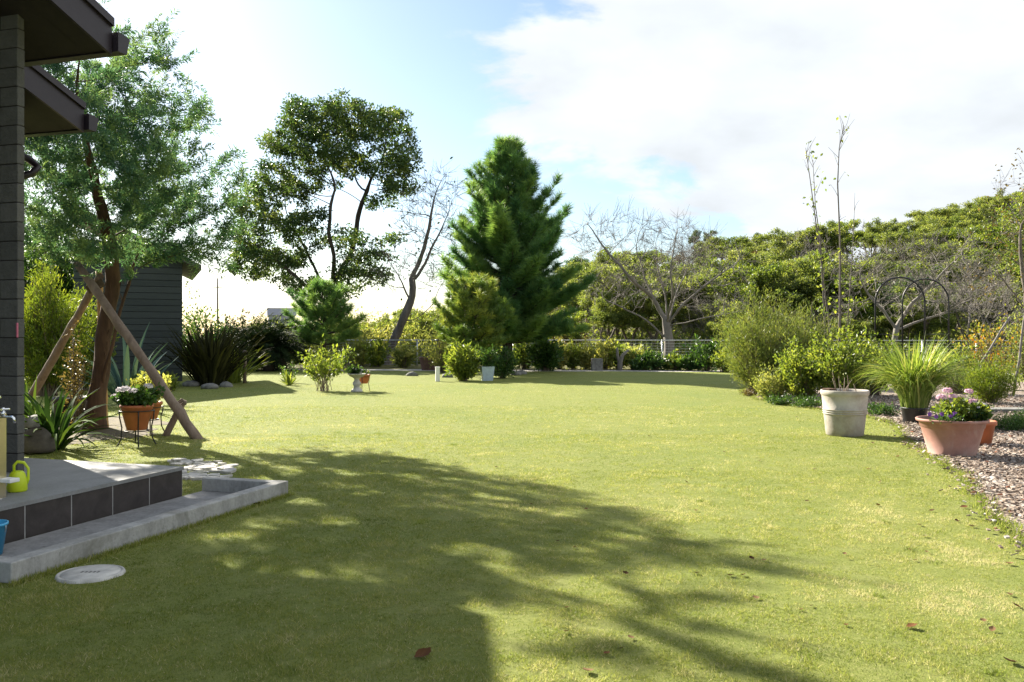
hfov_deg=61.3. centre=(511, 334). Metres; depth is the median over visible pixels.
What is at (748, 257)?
hillside tree
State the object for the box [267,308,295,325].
house
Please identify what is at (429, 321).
hillside tree
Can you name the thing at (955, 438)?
terracotta planter
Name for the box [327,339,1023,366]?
wire fence
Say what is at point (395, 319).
hillside tree
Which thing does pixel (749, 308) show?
bare hillside tree
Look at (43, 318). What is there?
conifer shrub
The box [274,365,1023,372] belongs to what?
planting strip
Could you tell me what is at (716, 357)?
border plant
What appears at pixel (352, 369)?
bath flowers
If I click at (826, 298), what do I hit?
sapling
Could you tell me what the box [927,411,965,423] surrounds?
pansy plant
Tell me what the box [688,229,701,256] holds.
hillside tree
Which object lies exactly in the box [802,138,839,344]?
sapling
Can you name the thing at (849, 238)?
hillside tree
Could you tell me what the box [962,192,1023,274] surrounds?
layered evergreen
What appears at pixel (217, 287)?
utility pole
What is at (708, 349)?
border plant
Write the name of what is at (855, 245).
hillside tree
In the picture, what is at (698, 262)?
hillside tree
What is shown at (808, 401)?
creeping plant
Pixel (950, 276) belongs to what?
hillside tree
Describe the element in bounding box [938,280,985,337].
hillside tree
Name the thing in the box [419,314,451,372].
silver shrub
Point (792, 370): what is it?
round leaf shrub
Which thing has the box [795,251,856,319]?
hillside tree
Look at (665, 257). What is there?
hillside tree
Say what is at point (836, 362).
round leaf shrub
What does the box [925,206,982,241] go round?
hillside tree
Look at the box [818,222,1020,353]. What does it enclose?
garden bare tree
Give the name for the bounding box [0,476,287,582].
concrete basin
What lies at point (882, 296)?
hillside tree
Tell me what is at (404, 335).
scrub bush
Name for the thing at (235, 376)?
flax plant
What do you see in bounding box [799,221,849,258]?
hillside tree
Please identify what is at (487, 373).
square planter
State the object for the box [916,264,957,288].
hillside tree
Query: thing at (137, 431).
plant stand
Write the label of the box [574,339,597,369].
border plant
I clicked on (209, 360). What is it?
flax plant
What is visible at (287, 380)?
agave
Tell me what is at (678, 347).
undergrowth
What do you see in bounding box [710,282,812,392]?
feathery shrub
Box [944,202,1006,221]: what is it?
hillside tree
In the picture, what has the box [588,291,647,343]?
hillside tree
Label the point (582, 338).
scrub bush
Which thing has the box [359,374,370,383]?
terracotta bowl
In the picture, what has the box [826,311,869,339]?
hillside tree
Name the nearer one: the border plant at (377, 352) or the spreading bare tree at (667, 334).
the border plant at (377, 352)
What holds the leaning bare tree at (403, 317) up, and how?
on the planting strip
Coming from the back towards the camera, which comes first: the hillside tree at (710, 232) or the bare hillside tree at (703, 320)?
the hillside tree at (710, 232)
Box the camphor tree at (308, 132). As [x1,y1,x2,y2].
[219,87,424,303]
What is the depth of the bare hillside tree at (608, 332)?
51.86 m
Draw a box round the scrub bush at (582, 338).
[550,305,592,346]
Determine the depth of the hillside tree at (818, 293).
56.26 m
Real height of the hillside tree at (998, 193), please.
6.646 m
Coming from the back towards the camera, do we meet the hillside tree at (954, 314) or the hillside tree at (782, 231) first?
the hillside tree at (782, 231)
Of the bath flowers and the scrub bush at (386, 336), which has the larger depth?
the scrub bush at (386, 336)
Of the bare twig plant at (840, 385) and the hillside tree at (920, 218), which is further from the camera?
the hillside tree at (920, 218)
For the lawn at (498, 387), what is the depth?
6.05 m
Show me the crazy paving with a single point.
(197, 466)
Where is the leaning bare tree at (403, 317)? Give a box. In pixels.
[365,157,469,364]
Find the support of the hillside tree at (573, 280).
on the ground at (962, 316)
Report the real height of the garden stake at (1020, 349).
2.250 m
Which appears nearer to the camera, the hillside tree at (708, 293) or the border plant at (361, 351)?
the border plant at (361, 351)
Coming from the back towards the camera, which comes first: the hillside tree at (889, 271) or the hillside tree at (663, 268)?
the hillside tree at (663, 268)
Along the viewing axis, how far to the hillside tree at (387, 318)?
56.02 m
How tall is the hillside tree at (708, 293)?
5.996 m
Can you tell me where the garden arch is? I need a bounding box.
[874,277,949,360]
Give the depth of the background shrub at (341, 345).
42.02 m
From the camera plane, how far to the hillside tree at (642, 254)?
78.61 m
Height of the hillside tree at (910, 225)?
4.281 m
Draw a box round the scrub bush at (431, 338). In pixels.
[402,295,446,349]
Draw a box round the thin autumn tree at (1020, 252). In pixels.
[954,147,1023,306]
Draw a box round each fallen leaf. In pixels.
[414,647,430,656]
[906,623,917,626]
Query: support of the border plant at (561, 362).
on the planting strip
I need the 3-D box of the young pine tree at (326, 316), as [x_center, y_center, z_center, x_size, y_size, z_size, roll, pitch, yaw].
[-7.911,-0.534,36.917,3.902,4.078,3.064,0,0,0]
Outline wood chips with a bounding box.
[753,394,1023,555]
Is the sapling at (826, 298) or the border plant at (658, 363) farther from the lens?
the border plant at (658, 363)
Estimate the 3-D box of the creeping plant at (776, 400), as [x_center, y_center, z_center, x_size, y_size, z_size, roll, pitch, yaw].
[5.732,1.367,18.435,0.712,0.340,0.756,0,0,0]
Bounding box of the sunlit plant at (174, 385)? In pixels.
[162,371,179,390]
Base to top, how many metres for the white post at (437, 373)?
0.462 m
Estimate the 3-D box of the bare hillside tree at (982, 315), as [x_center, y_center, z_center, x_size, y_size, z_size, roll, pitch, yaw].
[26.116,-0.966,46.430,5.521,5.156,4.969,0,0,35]
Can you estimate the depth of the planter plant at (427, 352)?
35.94 m
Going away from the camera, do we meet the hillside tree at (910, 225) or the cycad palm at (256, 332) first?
the cycad palm at (256, 332)
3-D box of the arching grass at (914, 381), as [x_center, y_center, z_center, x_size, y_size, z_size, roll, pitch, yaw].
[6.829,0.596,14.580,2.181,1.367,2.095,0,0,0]
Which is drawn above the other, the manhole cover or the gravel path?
the gravel path
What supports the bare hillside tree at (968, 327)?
on the ground at (962, 316)
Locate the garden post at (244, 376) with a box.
[242,350,246,382]
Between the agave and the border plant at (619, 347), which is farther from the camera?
the border plant at (619, 347)
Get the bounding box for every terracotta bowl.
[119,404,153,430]
[151,401,162,418]
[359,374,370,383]
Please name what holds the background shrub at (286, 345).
on the planting strip
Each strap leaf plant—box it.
[23,376,72,415]
[23,386,125,452]
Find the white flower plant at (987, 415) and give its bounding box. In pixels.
[964,400,993,420]
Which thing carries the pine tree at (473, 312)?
on the lawn at (498, 387)
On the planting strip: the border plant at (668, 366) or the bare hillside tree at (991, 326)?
the border plant at (668, 366)
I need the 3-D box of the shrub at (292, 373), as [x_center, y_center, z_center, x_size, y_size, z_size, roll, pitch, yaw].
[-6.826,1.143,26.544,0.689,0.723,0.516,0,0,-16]
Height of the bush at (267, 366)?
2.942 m
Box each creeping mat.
[989,408,1023,431]
[996,408,1023,420]
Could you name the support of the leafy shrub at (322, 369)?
on the lawn at (498, 387)
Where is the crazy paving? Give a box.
[167,458,238,480]
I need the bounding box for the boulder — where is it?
[23,426,55,453]
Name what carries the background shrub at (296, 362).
on the ground at (962, 316)
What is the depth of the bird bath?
22.41 m
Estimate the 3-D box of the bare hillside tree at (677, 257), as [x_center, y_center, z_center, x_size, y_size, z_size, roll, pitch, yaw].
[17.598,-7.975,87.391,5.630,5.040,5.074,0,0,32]
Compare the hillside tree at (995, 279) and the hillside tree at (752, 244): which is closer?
the hillside tree at (995, 279)
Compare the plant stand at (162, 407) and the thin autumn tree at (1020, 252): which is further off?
the thin autumn tree at (1020, 252)
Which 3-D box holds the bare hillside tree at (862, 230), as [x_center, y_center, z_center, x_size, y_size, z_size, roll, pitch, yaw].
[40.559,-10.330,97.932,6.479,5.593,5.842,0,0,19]
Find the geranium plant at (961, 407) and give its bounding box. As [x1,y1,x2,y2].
[930,387,990,420]
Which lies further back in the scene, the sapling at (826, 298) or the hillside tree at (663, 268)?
the hillside tree at (663, 268)
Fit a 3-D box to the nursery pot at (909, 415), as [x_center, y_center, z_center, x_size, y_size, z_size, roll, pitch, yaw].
[6.797,1.365,14.595,0.420,0.270,0.420,0,0,0]
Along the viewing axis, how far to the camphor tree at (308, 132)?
45.19 m
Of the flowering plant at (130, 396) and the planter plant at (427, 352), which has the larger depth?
the planter plant at (427, 352)
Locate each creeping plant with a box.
[763,391,796,405]
[786,393,822,407]
[867,401,900,415]
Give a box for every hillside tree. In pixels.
[358,317,378,333]
[376,314,396,334]
[383,318,419,329]
[388,306,412,320]
[397,305,451,327]
[403,311,437,337]
[552,286,597,333]
[554,261,588,280]
[554,309,593,342]
[560,272,584,305]
[563,255,589,267]
[572,258,660,337]
[577,307,612,346]
[581,302,623,339]
[587,246,645,276]
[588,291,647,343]
[593,290,674,346]
[595,263,722,350]
[612,249,659,273]
[639,273,673,337]
[641,317,687,341]
[643,253,671,266]
[646,257,721,337]
[651,263,679,273]
[663,234,714,263]
[672,253,685,267]
[673,301,714,341]
[674,260,713,276]
[682,297,730,339]
[686,247,713,260]
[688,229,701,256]
[694,236,756,259]
[694,255,721,266]
[697,257,767,299]
[702,230,717,241]
[704,318,746,346]
[706,234,752,260]
[712,299,771,330]
[718,260,791,309]
[718,297,775,331]
[722,247,816,319]
[737,241,775,263]
[738,266,821,337]
[742,238,800,272]
[744,236,769,248]
[752,224,846,275]
[766,254,796,310]
[774,229,842,261]
[776,227,816,253]
[780,247,885,332]
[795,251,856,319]
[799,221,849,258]
[801,311,836,339]
[803,290,860,328]
[804,272,877,321]
[818,252,894,319]
[824,219,865,262]
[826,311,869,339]
[829,247,851,258]
[847,221,885,251]
[851,229,875,258]
[852,227,904,250]
[858,217,908,252]
[865,251,894,279]
[865,258,935,300]
[866,261,920,294]
[868,273,937,338]
[868,301,931,343]
[872,225,955,265]
[873,218,927,233]
[876,286,958,350]
[888,270,952,337]
[903,234,983,292]
[904,200,976,227]
[910,218,952,242]
[912,207,935,231]
[916,206,954,229]
[916,252,1019,344]
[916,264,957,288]
[918,306,962,351]
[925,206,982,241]
[931,224,993,253]
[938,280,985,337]
[939,249,1019,318]
[939,274,1023,350]
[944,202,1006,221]
[951,200,999,224]
[951,214,1023,253]
[952,205,973,224]
[955,285,1023,342]
[972,188,1012,215]
[978,184,1023,217]
[986,262,1017,292]
[986,307,1023,347]
[993,261,1023,308]
[1004,187,1023,216]
[1006,243,1023,257]
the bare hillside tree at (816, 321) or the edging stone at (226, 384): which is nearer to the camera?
the edging stone at (226, 384)
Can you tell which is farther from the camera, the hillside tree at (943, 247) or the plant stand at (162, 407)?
the hillside tree at (943, 247)
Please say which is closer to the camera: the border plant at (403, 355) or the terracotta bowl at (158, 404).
the terracotta bowl at (158, 404)
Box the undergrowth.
[319,237,1023,364]
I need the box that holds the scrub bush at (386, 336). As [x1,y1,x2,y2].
[360,313,404,357]
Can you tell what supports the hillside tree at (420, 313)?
on the ground at (962, 316)
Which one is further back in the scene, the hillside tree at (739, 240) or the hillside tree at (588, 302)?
the hillside tree at (739, 240)
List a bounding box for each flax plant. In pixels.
[147,318,273,385]
[224,345,269,382]
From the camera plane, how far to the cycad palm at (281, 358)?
35.81 m
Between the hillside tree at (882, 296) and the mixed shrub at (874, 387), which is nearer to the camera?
the mixed shrub at (874, 387)
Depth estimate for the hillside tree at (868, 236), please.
80.25 m
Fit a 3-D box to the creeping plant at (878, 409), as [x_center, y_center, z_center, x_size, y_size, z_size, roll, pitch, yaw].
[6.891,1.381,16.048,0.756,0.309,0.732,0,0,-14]
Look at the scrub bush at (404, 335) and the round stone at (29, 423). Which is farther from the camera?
the scrub bush at (404, 335)
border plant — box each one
[347,335,373,365]
[360,337,391,366]
[389,342,419,367]
[512,342,534,368]
[550,335,572,368]
[563,334,583,368]
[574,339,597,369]
[595,336,618,368]
[607,341,626,368]
[623,343,647,368]
[627,352,657,370]
[642,348,671,369]
[662,349,684,369]
[672,352,701,370]
[682,333,725,370]
[707,339,735,371]
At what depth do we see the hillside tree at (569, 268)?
79.22 m
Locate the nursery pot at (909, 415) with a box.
[901,407,927,423]
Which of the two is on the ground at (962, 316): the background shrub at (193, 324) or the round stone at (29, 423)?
the background shrub at (193, 324)
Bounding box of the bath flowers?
[345,364,366,373]
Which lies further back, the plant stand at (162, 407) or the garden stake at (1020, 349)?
the garden stake at (1020, 349)
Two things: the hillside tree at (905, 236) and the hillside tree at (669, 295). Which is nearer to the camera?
the hillside tree at (669, 295)
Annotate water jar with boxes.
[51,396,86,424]
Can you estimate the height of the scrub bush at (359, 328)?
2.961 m
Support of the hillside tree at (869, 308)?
on the ground at (962, 316)
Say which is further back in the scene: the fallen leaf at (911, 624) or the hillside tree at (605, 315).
the hillside tree at (605, 315)
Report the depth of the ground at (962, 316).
62.03 m
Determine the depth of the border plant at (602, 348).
36.43 m
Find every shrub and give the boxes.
[23,182,100,378]
[23,244,73,310]
[23,254,96,395]
[46,275,120,390]
[181,289,254,368]
[196,309,280,366]
[209,314,284,327]
[255,315,312,368]
[278,360,300,378]
[287,320,329,364]
[297,333,358,391]
[303,325,382,364]
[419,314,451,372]
[442,336,488,380]
[489,345,520,377]
[524,338,564,370]
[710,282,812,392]
[748,362,794,398]
[769,333,825,399]
[777,298,838,354]
[800,325,883,389]
[846,321,905,395]
[923,334,989,393]
[994,291,1023,387]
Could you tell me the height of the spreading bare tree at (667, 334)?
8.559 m
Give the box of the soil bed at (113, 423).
[50,414,168,443]
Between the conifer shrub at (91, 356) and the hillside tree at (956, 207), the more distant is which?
the hillside tree at (956, 207)
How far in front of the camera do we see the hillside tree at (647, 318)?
61.03 m
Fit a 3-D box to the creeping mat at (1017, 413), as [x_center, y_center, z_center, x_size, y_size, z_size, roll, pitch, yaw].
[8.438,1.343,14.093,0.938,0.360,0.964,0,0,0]
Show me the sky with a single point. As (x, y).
(705, 108)
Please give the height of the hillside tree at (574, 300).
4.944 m
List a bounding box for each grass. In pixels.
[853,331,981,409]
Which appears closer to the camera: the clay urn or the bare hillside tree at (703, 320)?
the clay urn
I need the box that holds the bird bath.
[348,373,365,391]
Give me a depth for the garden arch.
22.81 m
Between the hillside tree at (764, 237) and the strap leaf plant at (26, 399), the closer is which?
the strap leaf plant at (26, 399)
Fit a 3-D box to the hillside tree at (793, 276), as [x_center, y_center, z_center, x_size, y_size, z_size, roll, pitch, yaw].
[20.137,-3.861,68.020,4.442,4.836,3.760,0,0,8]
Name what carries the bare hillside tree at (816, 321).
on the ground at (962, 316)
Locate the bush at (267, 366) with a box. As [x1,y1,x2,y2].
[226,311,310,371]
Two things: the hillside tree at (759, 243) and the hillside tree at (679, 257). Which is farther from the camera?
the hillside tree at (759, 243)
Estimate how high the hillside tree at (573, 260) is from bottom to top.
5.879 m
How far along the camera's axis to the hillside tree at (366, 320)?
52.29 m
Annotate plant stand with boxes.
[116,409,155,447]
[133,406,163,433]
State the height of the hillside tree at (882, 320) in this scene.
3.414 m
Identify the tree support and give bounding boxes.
[28,261,203,438]
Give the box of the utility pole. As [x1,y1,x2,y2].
[213,278,221,322]
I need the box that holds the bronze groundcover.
[739,387,760,395]
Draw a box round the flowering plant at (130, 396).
[109,382,165,408]
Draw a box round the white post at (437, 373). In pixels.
[435,367,439,381]
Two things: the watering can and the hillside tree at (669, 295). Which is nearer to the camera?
the watering can
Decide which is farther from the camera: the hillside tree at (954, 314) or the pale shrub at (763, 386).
the hillside tree at (954, 314)
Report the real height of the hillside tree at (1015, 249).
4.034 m
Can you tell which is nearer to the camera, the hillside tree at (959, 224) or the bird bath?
the bird bath
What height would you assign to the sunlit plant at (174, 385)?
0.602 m
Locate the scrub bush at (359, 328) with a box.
[329,313,373,354]
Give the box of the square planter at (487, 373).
[480,366,494,380]
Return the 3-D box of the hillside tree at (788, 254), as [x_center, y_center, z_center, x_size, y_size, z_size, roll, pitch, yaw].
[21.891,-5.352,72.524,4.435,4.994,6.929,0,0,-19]
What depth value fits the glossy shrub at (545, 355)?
34.83 m
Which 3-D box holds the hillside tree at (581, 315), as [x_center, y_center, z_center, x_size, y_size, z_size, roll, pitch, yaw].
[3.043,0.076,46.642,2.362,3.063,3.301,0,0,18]
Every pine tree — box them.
[281,273,369,359]
[429,270,513,376]
[434,133,598,369]
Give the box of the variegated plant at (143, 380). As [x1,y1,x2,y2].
[126,370,171,401]
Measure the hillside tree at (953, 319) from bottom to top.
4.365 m
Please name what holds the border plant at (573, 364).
on the planting strip
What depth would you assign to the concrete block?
35.46 m
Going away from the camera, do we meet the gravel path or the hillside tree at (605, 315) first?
the gravel path
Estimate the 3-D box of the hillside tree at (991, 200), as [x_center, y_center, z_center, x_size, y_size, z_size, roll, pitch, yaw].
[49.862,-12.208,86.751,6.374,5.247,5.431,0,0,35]
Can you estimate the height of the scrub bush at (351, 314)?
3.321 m
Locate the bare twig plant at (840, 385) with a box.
[832,372,855,390]
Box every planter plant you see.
[419,348,435,356]
[474,343,499,366]
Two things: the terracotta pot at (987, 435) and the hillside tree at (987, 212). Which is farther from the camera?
the hillside tree at (987, 212)
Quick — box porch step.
[0,458,183,543]
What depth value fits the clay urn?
12.61 m
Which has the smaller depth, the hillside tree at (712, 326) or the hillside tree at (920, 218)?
the hillside tree at (712, 326)
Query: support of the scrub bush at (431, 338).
on the ground at (962, 316)
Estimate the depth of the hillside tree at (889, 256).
72.24 m
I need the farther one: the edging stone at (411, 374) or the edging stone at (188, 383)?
the edging stone at (411, 374)
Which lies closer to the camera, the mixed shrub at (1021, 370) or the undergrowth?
the mixed shrub at (1021, 370)
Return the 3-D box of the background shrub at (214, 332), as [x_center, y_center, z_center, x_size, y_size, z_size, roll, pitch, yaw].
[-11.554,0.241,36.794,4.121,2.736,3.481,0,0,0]
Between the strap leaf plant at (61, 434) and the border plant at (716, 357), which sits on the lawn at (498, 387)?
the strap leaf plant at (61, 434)
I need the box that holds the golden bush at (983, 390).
[958,350,1022,403]
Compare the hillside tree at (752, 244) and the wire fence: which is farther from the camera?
the hillside tree at (752, 244)
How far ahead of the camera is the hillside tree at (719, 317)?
48.55 m
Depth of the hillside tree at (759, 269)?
53.16 m
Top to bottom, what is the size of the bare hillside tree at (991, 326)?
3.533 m
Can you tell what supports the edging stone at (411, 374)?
on the lawn at (498, 387)
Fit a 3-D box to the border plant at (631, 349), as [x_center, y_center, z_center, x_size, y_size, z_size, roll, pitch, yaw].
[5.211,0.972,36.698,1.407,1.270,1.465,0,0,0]
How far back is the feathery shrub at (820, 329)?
21.63 m
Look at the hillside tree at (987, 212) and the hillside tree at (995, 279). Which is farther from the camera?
the hillside tree at (987, 212)
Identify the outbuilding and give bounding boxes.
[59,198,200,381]
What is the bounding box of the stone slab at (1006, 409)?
[991,407,1023,412]
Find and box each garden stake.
[963,316,1010,392]
[1012,317,1023,395]
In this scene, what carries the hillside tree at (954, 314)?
on the ground at (962, 316)
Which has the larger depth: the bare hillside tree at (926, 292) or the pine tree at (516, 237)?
the bare hillside tree at (926, 292)
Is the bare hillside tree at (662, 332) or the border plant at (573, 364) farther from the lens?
the bare hillside tree at (662, 332)
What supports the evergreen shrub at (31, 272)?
on the lawn at (498, 387)
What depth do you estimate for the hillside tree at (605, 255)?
73.17 m
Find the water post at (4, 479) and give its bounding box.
[0,396,19,498]
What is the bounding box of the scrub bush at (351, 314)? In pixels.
[348,302,393,335]
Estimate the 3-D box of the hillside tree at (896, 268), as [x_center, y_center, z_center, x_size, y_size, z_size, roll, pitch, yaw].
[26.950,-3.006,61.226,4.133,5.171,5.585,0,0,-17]
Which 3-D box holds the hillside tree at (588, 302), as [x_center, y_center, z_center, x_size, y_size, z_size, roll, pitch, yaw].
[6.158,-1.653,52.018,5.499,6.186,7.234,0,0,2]
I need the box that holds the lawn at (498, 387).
[0,369,1023,681]
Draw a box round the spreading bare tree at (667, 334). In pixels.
[562,199,761,355]
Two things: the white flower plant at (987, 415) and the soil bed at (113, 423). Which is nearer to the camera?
the white flower plant at (987, 415)
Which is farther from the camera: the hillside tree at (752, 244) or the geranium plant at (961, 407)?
the hillside tree at (752, 244)
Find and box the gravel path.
[274,369,1012,374]
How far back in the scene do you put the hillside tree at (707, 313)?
55.41 m
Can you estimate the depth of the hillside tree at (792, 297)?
51.85 m
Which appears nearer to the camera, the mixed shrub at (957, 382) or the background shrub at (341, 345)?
the mixed shrub at (957, 382)
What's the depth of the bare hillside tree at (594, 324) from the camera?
57.29 m
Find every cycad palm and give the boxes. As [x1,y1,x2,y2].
[207,308,297,372]
[255,323,315,369]
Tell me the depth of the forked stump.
35.55 m
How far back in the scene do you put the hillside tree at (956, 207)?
87.90 m
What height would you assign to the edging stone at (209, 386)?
0.183 m
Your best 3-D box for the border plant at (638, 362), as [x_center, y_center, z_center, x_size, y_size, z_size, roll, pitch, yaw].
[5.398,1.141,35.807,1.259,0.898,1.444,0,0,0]
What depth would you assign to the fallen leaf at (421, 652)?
4.02 m
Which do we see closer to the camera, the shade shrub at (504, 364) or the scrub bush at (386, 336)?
the shade shrub at (504, 364)
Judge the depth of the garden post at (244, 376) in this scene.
26.52 m
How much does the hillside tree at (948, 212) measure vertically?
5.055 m
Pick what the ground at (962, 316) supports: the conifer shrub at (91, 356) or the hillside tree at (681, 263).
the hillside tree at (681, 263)
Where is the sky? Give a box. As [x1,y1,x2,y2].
[24,0,1023,334]
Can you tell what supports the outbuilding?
on the lawn at (498, 387)
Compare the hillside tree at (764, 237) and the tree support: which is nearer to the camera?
the tree support
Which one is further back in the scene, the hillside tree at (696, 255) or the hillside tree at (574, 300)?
the hillside tree at (696, 255)
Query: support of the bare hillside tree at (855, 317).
on the ground at (962, 316)
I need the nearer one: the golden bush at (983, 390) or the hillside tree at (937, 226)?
the golden bush at (983, 390)
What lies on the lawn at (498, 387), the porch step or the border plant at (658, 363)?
the porch step
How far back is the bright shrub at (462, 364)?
27.63 m
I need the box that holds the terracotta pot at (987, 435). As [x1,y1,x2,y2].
[980,420,996,445]
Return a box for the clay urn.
[820,389,869,436]
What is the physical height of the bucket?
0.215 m
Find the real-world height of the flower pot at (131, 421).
0.340 m
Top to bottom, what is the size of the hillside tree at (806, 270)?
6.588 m
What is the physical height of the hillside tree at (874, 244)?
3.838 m
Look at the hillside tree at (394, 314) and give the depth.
61.14 m
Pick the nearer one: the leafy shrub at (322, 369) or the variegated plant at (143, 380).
the variegated plant at (143, 380)
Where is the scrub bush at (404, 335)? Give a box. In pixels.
[389,306,435,363]
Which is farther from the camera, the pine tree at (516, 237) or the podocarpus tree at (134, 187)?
the pine tree at (516, 237)
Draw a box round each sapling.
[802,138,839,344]
[802,153,837,340]
[828,115,858,344]
[832,198,860,338]
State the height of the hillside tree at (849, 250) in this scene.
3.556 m
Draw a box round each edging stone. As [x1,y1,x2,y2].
[182,380,199,386]
[201,383,218,388]
[219,381,232,386]
[406,372,417,375]
[442,373,452,377]
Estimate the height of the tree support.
2.741 m
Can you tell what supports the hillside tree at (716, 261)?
on the ground at (962, 316)
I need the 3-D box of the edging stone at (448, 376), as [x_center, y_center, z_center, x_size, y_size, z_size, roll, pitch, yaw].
[-2.244,1.430,29.996,0.398,0.181,0.210,0,0,0]
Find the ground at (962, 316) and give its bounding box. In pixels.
[186,243,1023,365]
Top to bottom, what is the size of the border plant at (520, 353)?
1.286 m
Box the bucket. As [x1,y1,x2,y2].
[0,519,8,554]
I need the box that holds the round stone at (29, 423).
[25,415,39,427]
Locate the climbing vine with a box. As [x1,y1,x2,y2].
[54,320,92,430]
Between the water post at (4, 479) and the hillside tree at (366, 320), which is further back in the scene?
the hillside tree at (366, 320)
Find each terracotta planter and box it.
[419,357,436,369]
[915,415,989,457]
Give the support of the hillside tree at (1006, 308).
on the ground at (962, 316)
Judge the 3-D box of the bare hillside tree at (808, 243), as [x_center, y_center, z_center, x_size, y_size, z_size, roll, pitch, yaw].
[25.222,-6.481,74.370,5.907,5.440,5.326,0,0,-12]
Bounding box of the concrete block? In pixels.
[591,358,602,370]
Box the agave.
[280,369,298,384]
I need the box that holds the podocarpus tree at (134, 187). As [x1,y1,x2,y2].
[23,0,259,429]
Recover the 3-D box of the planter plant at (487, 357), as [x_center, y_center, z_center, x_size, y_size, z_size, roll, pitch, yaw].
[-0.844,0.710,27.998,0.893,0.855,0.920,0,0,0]
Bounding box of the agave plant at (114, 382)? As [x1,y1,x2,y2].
[59,322,178,404]
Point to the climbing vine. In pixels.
(74, 385)
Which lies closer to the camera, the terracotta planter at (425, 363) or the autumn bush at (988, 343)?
the autumn bush at (988, 343)
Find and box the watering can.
[6,460,29,492]
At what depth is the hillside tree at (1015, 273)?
50.35 m
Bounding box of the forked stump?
[616,348,628,370]
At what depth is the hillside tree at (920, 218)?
93.84 m
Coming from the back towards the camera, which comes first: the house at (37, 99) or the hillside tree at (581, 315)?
the hillside tree at (581, 315)
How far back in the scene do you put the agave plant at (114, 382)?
18.15 m
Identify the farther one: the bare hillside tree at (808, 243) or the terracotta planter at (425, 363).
the bare hillside tree at (808, 243)
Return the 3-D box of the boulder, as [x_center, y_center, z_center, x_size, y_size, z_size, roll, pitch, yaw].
[-6.026,1.322,10.868,0.528,0.317,0.369,0,0,0]
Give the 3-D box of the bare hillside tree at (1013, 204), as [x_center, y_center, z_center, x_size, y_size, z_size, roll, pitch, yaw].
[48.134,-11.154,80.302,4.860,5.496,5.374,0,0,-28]
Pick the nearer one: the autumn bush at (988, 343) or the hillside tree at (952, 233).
the autumn bush at (988, 343)
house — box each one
[0,0,129,471]
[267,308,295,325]
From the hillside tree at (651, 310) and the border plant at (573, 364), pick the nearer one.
the border plant at (573, 364)
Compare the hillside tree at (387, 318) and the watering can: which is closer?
the watering can
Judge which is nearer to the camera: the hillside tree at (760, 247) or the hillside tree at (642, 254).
the hillside tree at (642, 254)
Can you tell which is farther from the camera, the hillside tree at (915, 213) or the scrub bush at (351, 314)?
the hillside tree at (915, 213)
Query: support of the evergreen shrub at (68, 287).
on the lawn at (498, 387)
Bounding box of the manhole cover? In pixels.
[55,564,125,583]
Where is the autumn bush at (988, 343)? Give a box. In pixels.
[951,301,1023,384]
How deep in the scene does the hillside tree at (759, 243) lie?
97.83 m
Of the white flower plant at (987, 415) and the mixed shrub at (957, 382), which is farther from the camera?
the mixed shrub at (957, 382)
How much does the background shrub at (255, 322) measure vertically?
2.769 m
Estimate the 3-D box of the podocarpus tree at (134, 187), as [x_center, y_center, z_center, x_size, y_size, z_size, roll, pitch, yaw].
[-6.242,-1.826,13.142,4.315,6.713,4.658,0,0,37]

